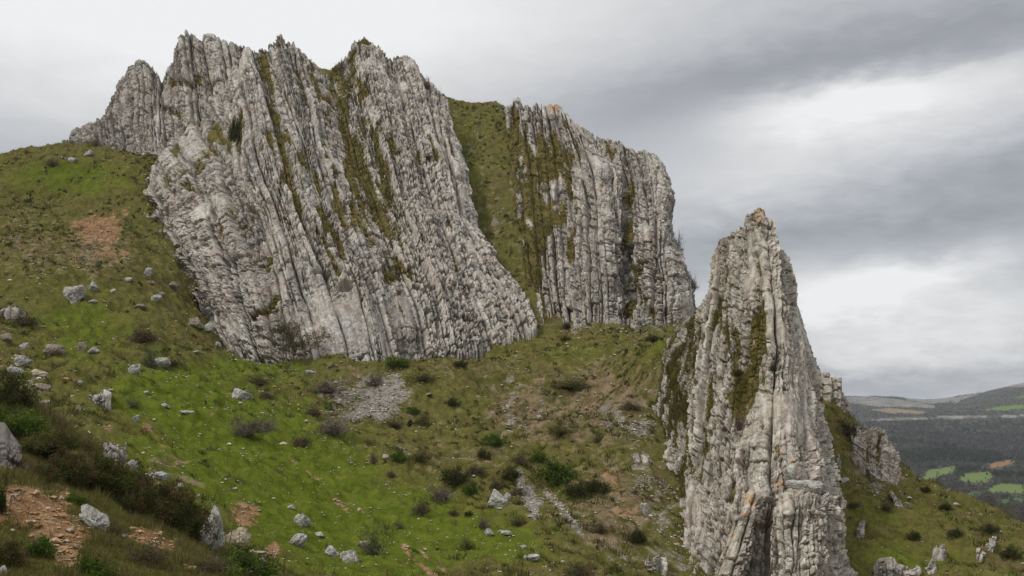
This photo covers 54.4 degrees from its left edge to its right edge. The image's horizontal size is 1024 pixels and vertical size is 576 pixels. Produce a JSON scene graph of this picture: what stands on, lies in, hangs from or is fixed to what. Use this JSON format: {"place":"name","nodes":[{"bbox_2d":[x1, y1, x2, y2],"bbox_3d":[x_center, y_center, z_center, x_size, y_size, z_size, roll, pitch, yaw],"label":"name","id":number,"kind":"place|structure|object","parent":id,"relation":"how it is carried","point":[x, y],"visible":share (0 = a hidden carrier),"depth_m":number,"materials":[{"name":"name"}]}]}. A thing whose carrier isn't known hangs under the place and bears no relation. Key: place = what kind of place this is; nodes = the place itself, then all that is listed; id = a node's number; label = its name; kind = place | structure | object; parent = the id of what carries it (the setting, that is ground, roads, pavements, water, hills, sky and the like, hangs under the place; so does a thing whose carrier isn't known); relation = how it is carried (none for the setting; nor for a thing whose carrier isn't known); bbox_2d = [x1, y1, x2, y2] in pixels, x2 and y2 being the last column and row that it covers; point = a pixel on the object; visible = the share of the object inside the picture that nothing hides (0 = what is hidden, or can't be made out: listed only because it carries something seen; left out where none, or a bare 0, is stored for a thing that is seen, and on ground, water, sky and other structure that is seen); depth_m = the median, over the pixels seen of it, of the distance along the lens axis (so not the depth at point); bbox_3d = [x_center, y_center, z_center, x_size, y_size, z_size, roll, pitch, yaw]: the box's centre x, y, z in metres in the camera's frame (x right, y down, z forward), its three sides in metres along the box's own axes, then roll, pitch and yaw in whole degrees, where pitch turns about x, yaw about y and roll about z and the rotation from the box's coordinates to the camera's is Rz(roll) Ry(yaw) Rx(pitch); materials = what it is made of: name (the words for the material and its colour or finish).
{"place":"outdoors","nodes":[
{"label":"outdoors","id":0,"kind":"place"},
{"bbox_2d":[0,68,1023,575],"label":"hillside","id":1,"kind":"structure","parent":0,"point":[186,430],"depth_m":73.39,"materials":[{"name":"green plant"}]},
{"bbox_2d":[0,468,11,513],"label":"shrub","id":2,"kind":"object","parent":1,"relation":"on","point":[3,504],"visible":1,"depth_m":16.45,"materials":[{"name":"green plant"}]},
{"bbox_2d":[0,422,28,471],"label":"boulder","id":3,"kind":"object","parent":1,"relation":"on","point":[11,454],"visible":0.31,"depth_m":20.80,"materials":[{"name":"stone"}]},
{"bbox_2d":[0,538,30,567],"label":"shrub","id":4,"kind":"object","parent":1,"relation":"on","point":[10,554],"visible":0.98,"depth_m":14.24,"materials":[{"name":"green plant"}]},
{"bbox_2d":[4,305,26,319],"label":"outcrop","id":5,"kind":"object","parent":1,"relation":"on","point":[10,312],"visible":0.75,"depth_m":90.59,"materials":[{"name":"stone"}]},
{"bbox_2d":[0,369,40,406],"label":"shrub","id":6,"kind":"object","parent":1,"relation":"on","point":[14,394],"visible":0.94,"depth_m":25.68,"materials":[{"name":"green plant"}]},
{"bbox_2d":[1,309,44,325],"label":"shrub","id":7,"kind":"object","parent":1,"relation":"on","point":[22,320],"visible":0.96,"depth_m":89.36,"materials":[{"name":"brown plant"}]},
{"bbox_2d":[14,354,32,365],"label":"boulder","id":8,"kind":"object","parent":1,"relation":"on","point":[23,360],"visible":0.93,"depth_m":66.36,"materials":[{"name":"stone"}]},
{"bbox_2d":[0,403,51,436],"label":"shrub","id":9,"kind":"object","parent":1,"relation":"on","point":[16,422],"visible":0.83,"depth_m":23.24,"materials":[{"name":"green plant"}]},
{"bbox_2d":[17,431,52,453],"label":"shrub","id":10,"kind":"object","parent":1,"relation":"on","point":[34,445],"visible":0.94,"depth_m":22.38,"materials":[{"name":"green plant"}]},
{"bbox_2d":[23,534,68,558],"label":"shrub","id":11,"kind":"object","parent":1,"relation":"on","point":[39,546],"visible":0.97,"depth_m":15.11,"materials":[{"name":"green plant"}]},
{"bbox_2d":[27,459,64,483],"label":"shrub","id":12,"kind":"object","parent":1,"relation":"on","point":[48,473],"visible":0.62,"depth_m":20.16,"materials":[{"name":"green plant"}]},
{"bbox_2d":[23,427,81,458],"bbox_3d":[-10.574,3.563,22.959,1.448,0.709,1.060,1,-7,-8],"label":"shrub","id":13,"kind":"object","parent":1,"relation":"on","point":[54,441],"visible":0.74,"depth_m":22.78,"materials":[{"name":"green plant"}]},
{"bbox_2d":[43,344,64,355],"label":"boulder","id":14,"kind":"object","parent":1,"relation":"on","point":[52,349],"visible":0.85,"depth_m":78.38,"materials":[{"name":"brown stone"}]},
{"bbox_2d":[48,448,100,484],"bbox_3d":[-9.660,3.882,21.733,1.266,0.774,1.087,-6,-10,42],"label":"shrub","id":15,"kind":"object","parent":1,"relation":"on","point":[70,464],"visible":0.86,"depth_m":21.58,"materials":[{"name":"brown plant"}]},
{"bbox_2d":[62,285,86,303],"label":"boulder","id":16,"kind":"object","parent":1,"relation":"on","point":[72,294],"visible":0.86,"depth_m":98.32,"materials":[{"name":"stone"}]},
{"bbox_2d":[63,492,89,503],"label":"shrub","id":17,"kind":"object","parent":1,"relation":"on","point":[76,500],"visible":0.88,"depth_m":19.20,"materials":[{"name":"green plant"}]},
{"bbox_2d":[74,434,106,450],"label":"shrub","id":18,"kind":"object","parent":1,"relation":"on","point":[86,445],"visible":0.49,"depth_m":26.50,"materials":[{"name":"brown plant"}]},
{"bbox_2d":[79,504,109,531],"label":"boulder","id":19,"kind":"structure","parent":1,"relation":"on","point":[95,515],"depth_m":17.60,"materials":[{"name":"stone"}]},
{"bbox_2d":[71,549,119,575],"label":"shrub","id":20,"kind":"object","parent":1,"relation":"on","point":[88,567],"visible":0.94,"depth_m":14.81,"materials":[{"name":"green plant"}]},
{"bbox_2d":[89,389,111,409],"bbox_3d":[-26.082,8.280,62.822,1.512,3.728,3.344,3,-8,-22],"label":"outcrop","id":21,"kind":"object","parent":1,"relation":"on","point":[104,395],"visible":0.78,"depth_m":61.76,"materials":[{"name":"stone"}]},
{"bbox_2d":[78,447,130,496],"bbox_3d":[-9.362,4.162,22.571,1.586,1.120,1.457,0,-7,0],"label":"shrub","id":22,"kind":"object","parent":1,"relation":"on","point":[104,469],"visible":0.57,"depth_m":22.40,"materials":[{"name":"green plant"}]},
{"bbox_2d":[102,442,126,470],"bbox_3d":[-11.790,6.266,29.335,0.771,3.504,2.639,3,-8,-22],"label":"outcrop","id":23,"kind":"object","parent":1,"relation":"on","point":[116,448],"visible":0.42,"depth_m":28.54,"materials":[{"name":"stone"}]},
{"bbox_2d":[121,388,144,408],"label":"shrub","id":24,"kind":"object","parent":1,"relation":"on","point":[131,404],"visible":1,"depth_m":62.31,"materials":[{"name":"green plant"}]},
{"bbox_2d":[100,456,173,515],"bbox_3d":[-8.655,4.451,22.446,1.714,1.287,1.619,0,-7,0],"label":"shrub","id":25,"kind":"object","parent":1,"relation":"on","point":[141,500],"visible":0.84,"depth_m":22.37,"materials":[{"name":"green plant"}]},
{"bbox_2d":[122,320,160,341],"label":"shrub","id":26,"kind":"object","parent":1,"relation":"on","point":[140,335],"visible":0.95,"depth_m":92.64,"materials":[{"name":"brown plant"}]},
{"bbox_2d":[120,539,168,568],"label":"shrub","id":27,"kind":"object","parent":1,"relation":"on","point":[149,555],"visible":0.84,"depth_m":16.57,"materials":[{"name":"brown plant"}]},
{"bbox_2d":[131,344,163,367],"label":"shrub","id":28,"kind":"object","parent":1,"relation":"on","point":[149,362],"visible":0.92,"depth_m":86.97,"materials":[{"name":"green plant"}]},
{"bbox_2d":[59,29,253,155],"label":"rock crag","id":29,"kind":"structure","parent":1,"relation":"on","point":[136,118],"depth_m":176.57,"materials":[{"name":"stone"}]},
{"bbox_2d":[145,471,168,480],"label":"boulder","id":30,"kind":"object","parent":1,"relation":"on","point":[162,476],"visible":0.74,"depth_m":40.12,"materials":[{"name":"stone"}]},
{"bbox_2d":[154,357,170,367],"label":"boulder","id":31,"kind":"object","parent":1,"relation":"on","point":[165,362],"visible":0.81,"depth_m":87.74,"materials":[{"name":"stone"}]},
{"bbox_2d":[146,476,198,528],"bbox_3d":[-8.699,5.330,24.909,1.789,1.292,1.531,6,-9,-38],"label":"shrub","id":32,"kind":"object","parent":1,"relation":"on","point":[173,515],"visible":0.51,"depth_m":24.77,"materials":[{"name":"green plant"}]},
{"bbox_2d":[169,488,222,541],"bbox_3d":[-8.417,5.944,26.134,1.588,1.368,1.345,0,-7,0],"label":"shrub","id":33,"kind":"object","parent":1,"relation":"on","point":[193,530],"visible":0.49,"depth_m":26.02,"materials":[{"name":"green plant"}]},
{"bbox_2d":[188,317,204,329],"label":"boulder","id":34,"kind":"object","parent":1,"relation":"on","point":[195,323],"visible":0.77,"depth_m":110.45,"materials":[{"name":"brown stone"}]},
{"bbox_2d":[197,505,224,549],"bbox_3d":[-8.293,6.836,27.505,0.721,1.665,0.576,12,-7,1],"label":"boulder","id":35,"kind":"object","parent":1,"relation":"on","point":[215,515],"visible":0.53,"depth_m":27.32,"materials":[{"name":"stone"}]},
{"bbox_2d":[190,551,239,574],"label":"shrub","id":36,"kind":"object","parent":1,"relation":"on","point":[211,565],"visible":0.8,"depth_m":18.16,"materials":[{"name":"brown plant"}]},
{"bbox_2d":[225,527,250,547],"bbox_3d":[-8.909,8.146,32.203,0.844,0.836,0.675,4,-7,0],"label":"boulder","id":37,"kind":"object","parent":1,"relation":"on","point":[243,531],"visible":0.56,"depth_m":32.01,"materials":[{"name":"beige stone"}]},
{"bbox_2d":[231,388,253,400],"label":"boulder","id":38,"kind":"object","parent":1,"relation":"on","point":[242,395],"visible":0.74,"depth_m":78.30,"materials":[{"name":"stone"}]},
{"bbox_2d":[223,408,271,436],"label":"shrub","id":39,"kind":"object","parent":1,"relation":"on","point":[249,430],"visible":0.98,"depth_m":63.51,"materials":[{"name":"brown plant"}]},
{"bbox_2d":[213,539,284,575],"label":"shrub","id":40,"kind":"object","parent":1,"relation":"on","point":[247,556],"visible":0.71,"depth_m":19.45,"materials":[{"name":"green plant"}]},
{"bbox_2d":[243,374,270,384],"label":"shrub","id":41,"kind":"object","parent":1,"relation":"on","point":[262,381],"visible":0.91,"depth_m":93.41,"materials":[{"name":"brown plant"}]},
{"bbox_2d":[260,413,278,431],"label":"shrub","id":42,"kind":"object","parent":1,"relation":"on","point":[268,425],"visible":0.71,"depth_m":68.03,"materials":[{"name":"green plant"}]},
{"bbox_2d":[261,318,335,366],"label":"tree","id":43,"kind":"object","parent":1,"relation":"on","point":[289,331],"visible":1,"depth_m":107.60,"materials":[{"name":"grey plant"}]},
{"bbox_2d":[290,533,307,546],"bbox_3d":[-8.628,10.258,40.109,0.715,0.728,0.666,2,-8,-18],"label":"boulder","id":44,"kind":"object","parent":1,"relation":"on","point":[299,539],"visible":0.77,"depth_m":39.90,"materials":[{"name":"stone"}]},
{"bbox_2d":[287,431,313,446],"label":"shrub","id":45,"kind":"object","parent":1,"relation":"on","point":[299,442],"visible":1,"depth_m":66.35,"materials":[{"name":"brown plant"}]},
{"bbox_2d":[294,513,310,526],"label":"boulder","id":46,"kind":"object","parent":1,"relation":"on","point":[302,519],"visible":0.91,"depth_m":45.04,"materials":[{"name":"stone"}]},
{"bbox_2d":[304,402,326,416],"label":"shrub","id":47,"kind":"object","parent":1,"relation":"on","point":[313,411],"visible":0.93,"depth_m":77.12,"materials":[{"name":"brown plant"}]},
{"bbox_2d":[311,372,350,393],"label":"shrub","id":48,"kind":"object","parent":1,"relation":"on","point":[326,387],"visible":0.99,"depth_m":93.99,"materials":[{"name":"brown plant"}]},
{"bbox_2d":[306,405,356,435],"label":"shrub","id":49,"kind":"object","parent":1,"relation":"on","point":[331,428],"visible":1,"depth_m":71.17,"materials":[{"name":"brown plant"}]},
{"bbox_2d":[143,34,536,363],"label":"rock wall","id":50,"kind":"structure","parent":1,"relation":"on","point":[226,269],"depth_m":134.11,"materials":[{"name":"stone"}]},
{"bbox_2d":[227,113,241,142],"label":"shrub","id":51,"kind":"object","parent":50,"relation":"on","point":[236,129],"visible":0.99,"depth_m":144.08,"materials":[{"name":"green plant"}]},
{"bbox_2d":[340,550,358,562],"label":"boulder","id":52,"kind":"object","parent":1,"relation":"on","point":[349,556],"visible":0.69,"depth_m":39.40,"materials":[{"name":"stone"}]},
{"bbox_2d":[356,371,385,386],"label":"shrub","id":53,"kind":"object","parent":1,"relation":"on","point":[374,381],"visible":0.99,"depth_m":98.48,"materials":[{"name":"brown plant"}]},
{"bbox_2d":[353,519,397,555],"bbox_3d":[-5.801,10.667,42.378,1.931,1.768,1.744,0,-7,0],"label":"shrub","id":54,"kind":"object","parent":1,"relation":"on","point":[369,549],"visible":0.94,"depth_m":42.19,"materials":[{"name":"green plant"}]},
{"bbox_2d":[380,355,409,366],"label":"shrub","id":55,"kind":"object","parent":1,"relation":"on","point":[393,361],"visible":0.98,"depth_m":104.14,"materials":[{"name":"green plant"}]},
{"bbox_2d":[388,449,410,462],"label":"shrub","id":56,"kind":"object","parent":1,"relation":"on","point":[399,455],"visible":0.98,"depth_m":66.96,"materials":[{"name":"green plant"}]},
{"bbox_2d":[407,449,432,460],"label":"shrub","id":57,"kind":"object","parent":1,"relation":"on","point":[420,455],"visible":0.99,"depth_m":68.10,"materials":[{"name":"green plant"}]},
{"bbox_2d":[408,496,433,516],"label":"shrub","id":58,"kind":"object","parent":1,"relation":"on","point":[421,509],"visible":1,"depth_m":51.92,"materials":[{"name":"brown plant"}]},
{"bbox_2d":[407,370,435,379],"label":"shrub","id":59,"kind":"object","parent":1,"relation":"on","point":[424,376],"visible":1,"depth_m":100.08,"materials":[{"name":"green plant"}]},
{"bbox_2d":[412,410,434,424],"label":"shrub","id":60,"kind":"object","parent":1,"relation":"on","point":[421,421],"visible":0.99,"depth_m":84.28,"materials":[{"name":"green plant"}]},
{"bbox_2d":[425,477,455,501],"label":"shrub","id":61,"kind":"object","parent":1,"relation":"on","point":[440,495],"visible":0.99,"depth_m":56.34,"materials":[{"name":"brown plant"}]},
{"bbox_2d":[437,463,469,485],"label":"shrub","id":62,"kind":"object","parent":1,"relation":"on","point":[460,477],"visible":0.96,"depth_m":62.72,"materials":[{"name":"green plant"}]},
{"bbox_2d":[461,480,478,495],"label":"shrub","id":63,"kind":"object","parent":1,"relation":"on","point":[473,490],"visible":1,"depth_m":58.51,"materials":[{"name":"green plant"}]},
{"bbox_2d":[90,38,883,552],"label":"cliff grass","id":64,"kind":"structure","parent":1,"relation":"on","point":[678,414],"depth_m":129.52,"materials":[{"name":"green plant"}]},
{"bbox_2d":[477,432,511,446],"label":"shrub","id":65,"kind":"object","parent":1,"relation":"on","point":[494,439],"visible":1,"depth_m":73.73,"materials":[{"name":"green plant"}]},
{"bbox_2d":[487,489,507,507],"bbox_3d":[-0.794,11.834,55.129,1.379,1.424,1.103,-10,-7,-1],"label":"boulder","id":66,"kind":"object","parent":1,"relation":"on","point":[497,499],"visible":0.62,"depth_m":54.76,"materials":[{"name":"stone"}]},
{"bbox_2d":[493,464,525,479],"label":"shrub","id":67,"kind":"object","parent":1,"relation":"on","point":[510,475],"visible":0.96,"depth_m":64.34,"materials":[{"name":"green plant"}]},
{"bbox_2d":[0,82,1023,575],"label":"undergrowth","id":68,"kind":"object","parent":1,"relation":"on","point":[366,442],"visible":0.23,"depth_m":72.23,"materials":[{"name":"green plant"}]},
{"bbox_2d":[0,101,1023,575],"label":"scattered stones","id":69,"kind":"object","parent":1,"relation":"on","point":[64,515],"visible":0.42,"depth_m":65.41,"materials":[{"name":"grey stone"}]},
{"bbox_2d":[506,515,526,525],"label":"shrub","id":70,"kind":"object","parent":1,"relation":"on","point":[516,522],"visible":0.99,"depth_m":51.08,"materials":[{"name":"green plant"}]},
{"bbox_2d":[507,450,536,464],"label":"shrub","id":71,"kind":"object","parent":1,"relation":"on","point":[522,459],"visible":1,"depth_m":66.16,"materials":[{"name":"green plant"}]},
{"bbox_2d":[527,448,547,463],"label":"shrub","id":72,"kind":"object","parent":1,"relation":"on","point":[539,456],"visible":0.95,"depth_m":68.52,"materials":[{"name":"green plant"}]},
{"bbox_2d":[531,454,584,483],"bbox_3d":[2.848,11.689,64.627,2.984,1.839,3.619,-6,-10,42],"label":"shrub","id":73,"kind":"object","parent":1,"relation":"on","point":[555,475],"visible":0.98,"depth_m":64.11,"materials":[{"name":"green plant"}]},
{"bbox_2d":[544,422,577,432],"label":"shrub","id":74,"kind":"object","parent":1,"relation":"on","point":[559,428],"visible":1,"depth_m":74.28,"materials":[{"name":"green plant"}]},
{"bbox_2d":[536,376,589,387],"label":"shrub","id":75,"kind":"object","parent":1,"relation":"on","point":[571,382],"visible":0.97,"depth_m":102.71,"materials":[{"name":"green plant"}]},
{"bbox_2d":[560,480,591,496],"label":"shrub","id":76,"kind":"object","parent":1,"relation":"on","point":[574,490],"visible":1,"depth_m":61.08,"materials":[{"name":"green plant"}]},
{"bbox_2d":[558,558,599,575],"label":"shrub","id":77,"kind":"object","parent":1,"relation":"on","point":[577,568],"visible":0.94,"depth_m":39.95,"materials":[{"name":"green plant"}]},
{"bbox_2d":[583,476,612,491],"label":"shrub","id":78,"kind":"object","parent":1,"relation":"on","point":[594,484],"visible":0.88,"depth_m":62.31,"materials":[{"name":"green plant"}]},
{"bbox_2d":[504,97,695,329],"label":"rock buttress","id":79,"kind":"object","parent":1,"relation":"on","point":[585,287],"visible":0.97,"depth_m":141.63,"materials":[{"name":"stone"}]},
{"bbox_2d":[590,517,611,532],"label":"shrub","id":80,"kind":"object","parent":1,"relation":"on","point":[599,528],"visible":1,"depth_m":49.68,"materials":[{"name":"green plant"}]},
{"bbox_2d":[622,525,647,543],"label":"shrub","id":81,"kind":"object","parent":1,"relation":"on","point":[640,535],"visible":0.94,"depth_m":48.91,"materials":[{"name":"green plant"}]},
{"bbox_2d":[631,451,654,465],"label":"outcrop","id":82,"kind":"object","parent":1,"relation":"on","point":[644,458],"visible":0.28,"depth_m":69.43,"materials":[{"name":"stone"}]},
{"bbox_2d":[645,555,667,575],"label":"outcrop","id":83,"kind":"object","parent":1,"relation":"on","point":[657,562],"visible":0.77,"depth_m":45.81,"materials":[{"name":"stone"}]},
{"bbox_2d":[652,207,857,575],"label":"rock spire","id":84,"kind":"object","parent":1,"relation":"on","point":[787,406],"visible":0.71,"depth_m":66.31,"materials":[{"name":"stone"}]},
{"bbox_2d":[730,410,746,430],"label":"shrub","id":85,"kind":"object","parent":84,"relation":"on","point":[739,424],"visible":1,"depth_m":62.06,"materials":[{"name":"brown plant"}]},
{"bbox_2d":[715,489,765,575],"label":"rock rib","id":86,"kind":"object","parent":84,"relation":"on","point":[736,557],"visible":1,"depth_m":47.26,"materials":[{"name":"stone"}]},
{"bbox_2d":[784,462,807,482],"bbox_3d":[15.615,10.409,54.814,1.279,1.709,1.095,-3,-8,21],"label":"boulder","id":87,"kind":"object","parent":84,"relation":"on","point":[796,471],"visible":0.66,"depth_m":54.55,"materials":[{"name":"stone"}]},
{"bbox_2d":[770,489,846,575],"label":"rock block","id":88,"kind":"object","parent":1,"relation":"on","point":[808,533],"visible":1,"depth_m":45.90,"materials":[{"name":"stone"}]},
{"bbox_2d":[784,480,825,494],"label":"slab","id":89,"kind":"structure","parent":88,"relation":"on","point":[814,486],"depth_m":51.74,"materials":[{"name":"stone"}]},
{"bbox_2d":[820,372,855,417],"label":"rocky knoll","id":90,"kind":"structure","parent":1,"relation":"on","point":[831,388],"depth_m":100.09,"materials":[{"name":"stone"}]},
{"bbox_2d":[837,410,858,435],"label":"shrub","id":91,"kind":"object","parent":1,"relation":"on","point":[847,430],"visible":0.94,"depth_m":94.58,"materials":[{"name":"green plant"}]},
{"bbox_2d":[856,520,865,537],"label":"outcrop","id":92,"kind":"object","parent":1,"relation":"on","point":[860,533],"visible":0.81,"depth_m":67.72,"materials":[{"name":"stone"}]},
{"bbox_2d":[850,425,901,484],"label":"rock fin","id":93,"kind":"object","parent":1,"relation":"on","point":[890,461],"visible":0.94,"depth_m":90.71,"materials":[{"name":"stone"}]},
{"bbox_2d":[872,557,901,575],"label":"outcrop","id":94,"kind":"object","parent":1,"relation":"on","point":[886,566],"visible":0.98,"depth_m":57.23,"materials":[{"name":"stone"}]},
{"bbox_2d":[897,564,921,575],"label":"outcrop","id":95,"kind":"object","parent":1,"relation":"on","point":[907,571],"visible":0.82,"depth_m":57.76,"materials":[{"name":"stone"}]},
{"bbox_2d":[931,544,945,560],"bbox_3d":[27.188,18.103,63.487,1.069,3.656,3.113,-3,-8,22],"label":"outcrop","id":96,"kind":"object","parent":1,"relation":"on","point":[939,553],"visible":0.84,"depth_m":62.48,"materials":[{"name":"stone"}]},
{"bbox_2d":[975,522,1001,532],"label":"shrub","id":97,"kind":"object","parent":1,"relation":"on","point":[989,527],"visible":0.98,"depth_m":69.50,"materials":[{"name":"green plant"}]},
{"bbox_2d":[985,536,996,552],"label":"outcrop","id":98,"kind":"object","parent":1,"relation":"on","point":[990,546],"visible":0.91,"depth_m":64.61,"materials":[{"name":"stone"}]},
{"bbox_2d":[996,546,1023,558],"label":"shrub","id":99,"kind":"object","parent":1,"relation":"on","point":[1011,553],"visible":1,"depth_m":63.75,"materials":[{"name":"green plant"}]},
{"bbox_2d":[0,0,1023,398],"label":"sky","id":100,"kind":"structure","parent":0,"point":[882,141],"materials":[{"name":"grey"}]},
{"bbox_2d":[845,383,1023,505],"bbox_3d":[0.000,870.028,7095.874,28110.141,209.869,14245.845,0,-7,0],"label":"valley","id":101,"kind":"structure","parent":0,"point":[896,402],"depth_m":2152.70,"materials":[{"name":"green plant"}]},
{"bbox_2d":[846,384,1023,520],"bbox_3d":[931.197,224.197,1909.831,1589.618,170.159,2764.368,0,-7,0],"label":"woods","id":102,"kind":"object","parent":101,"relation":"on","point":[918,458],"visible":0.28,"depth_m":1526.92,"materials":[{"name":"green plant"}]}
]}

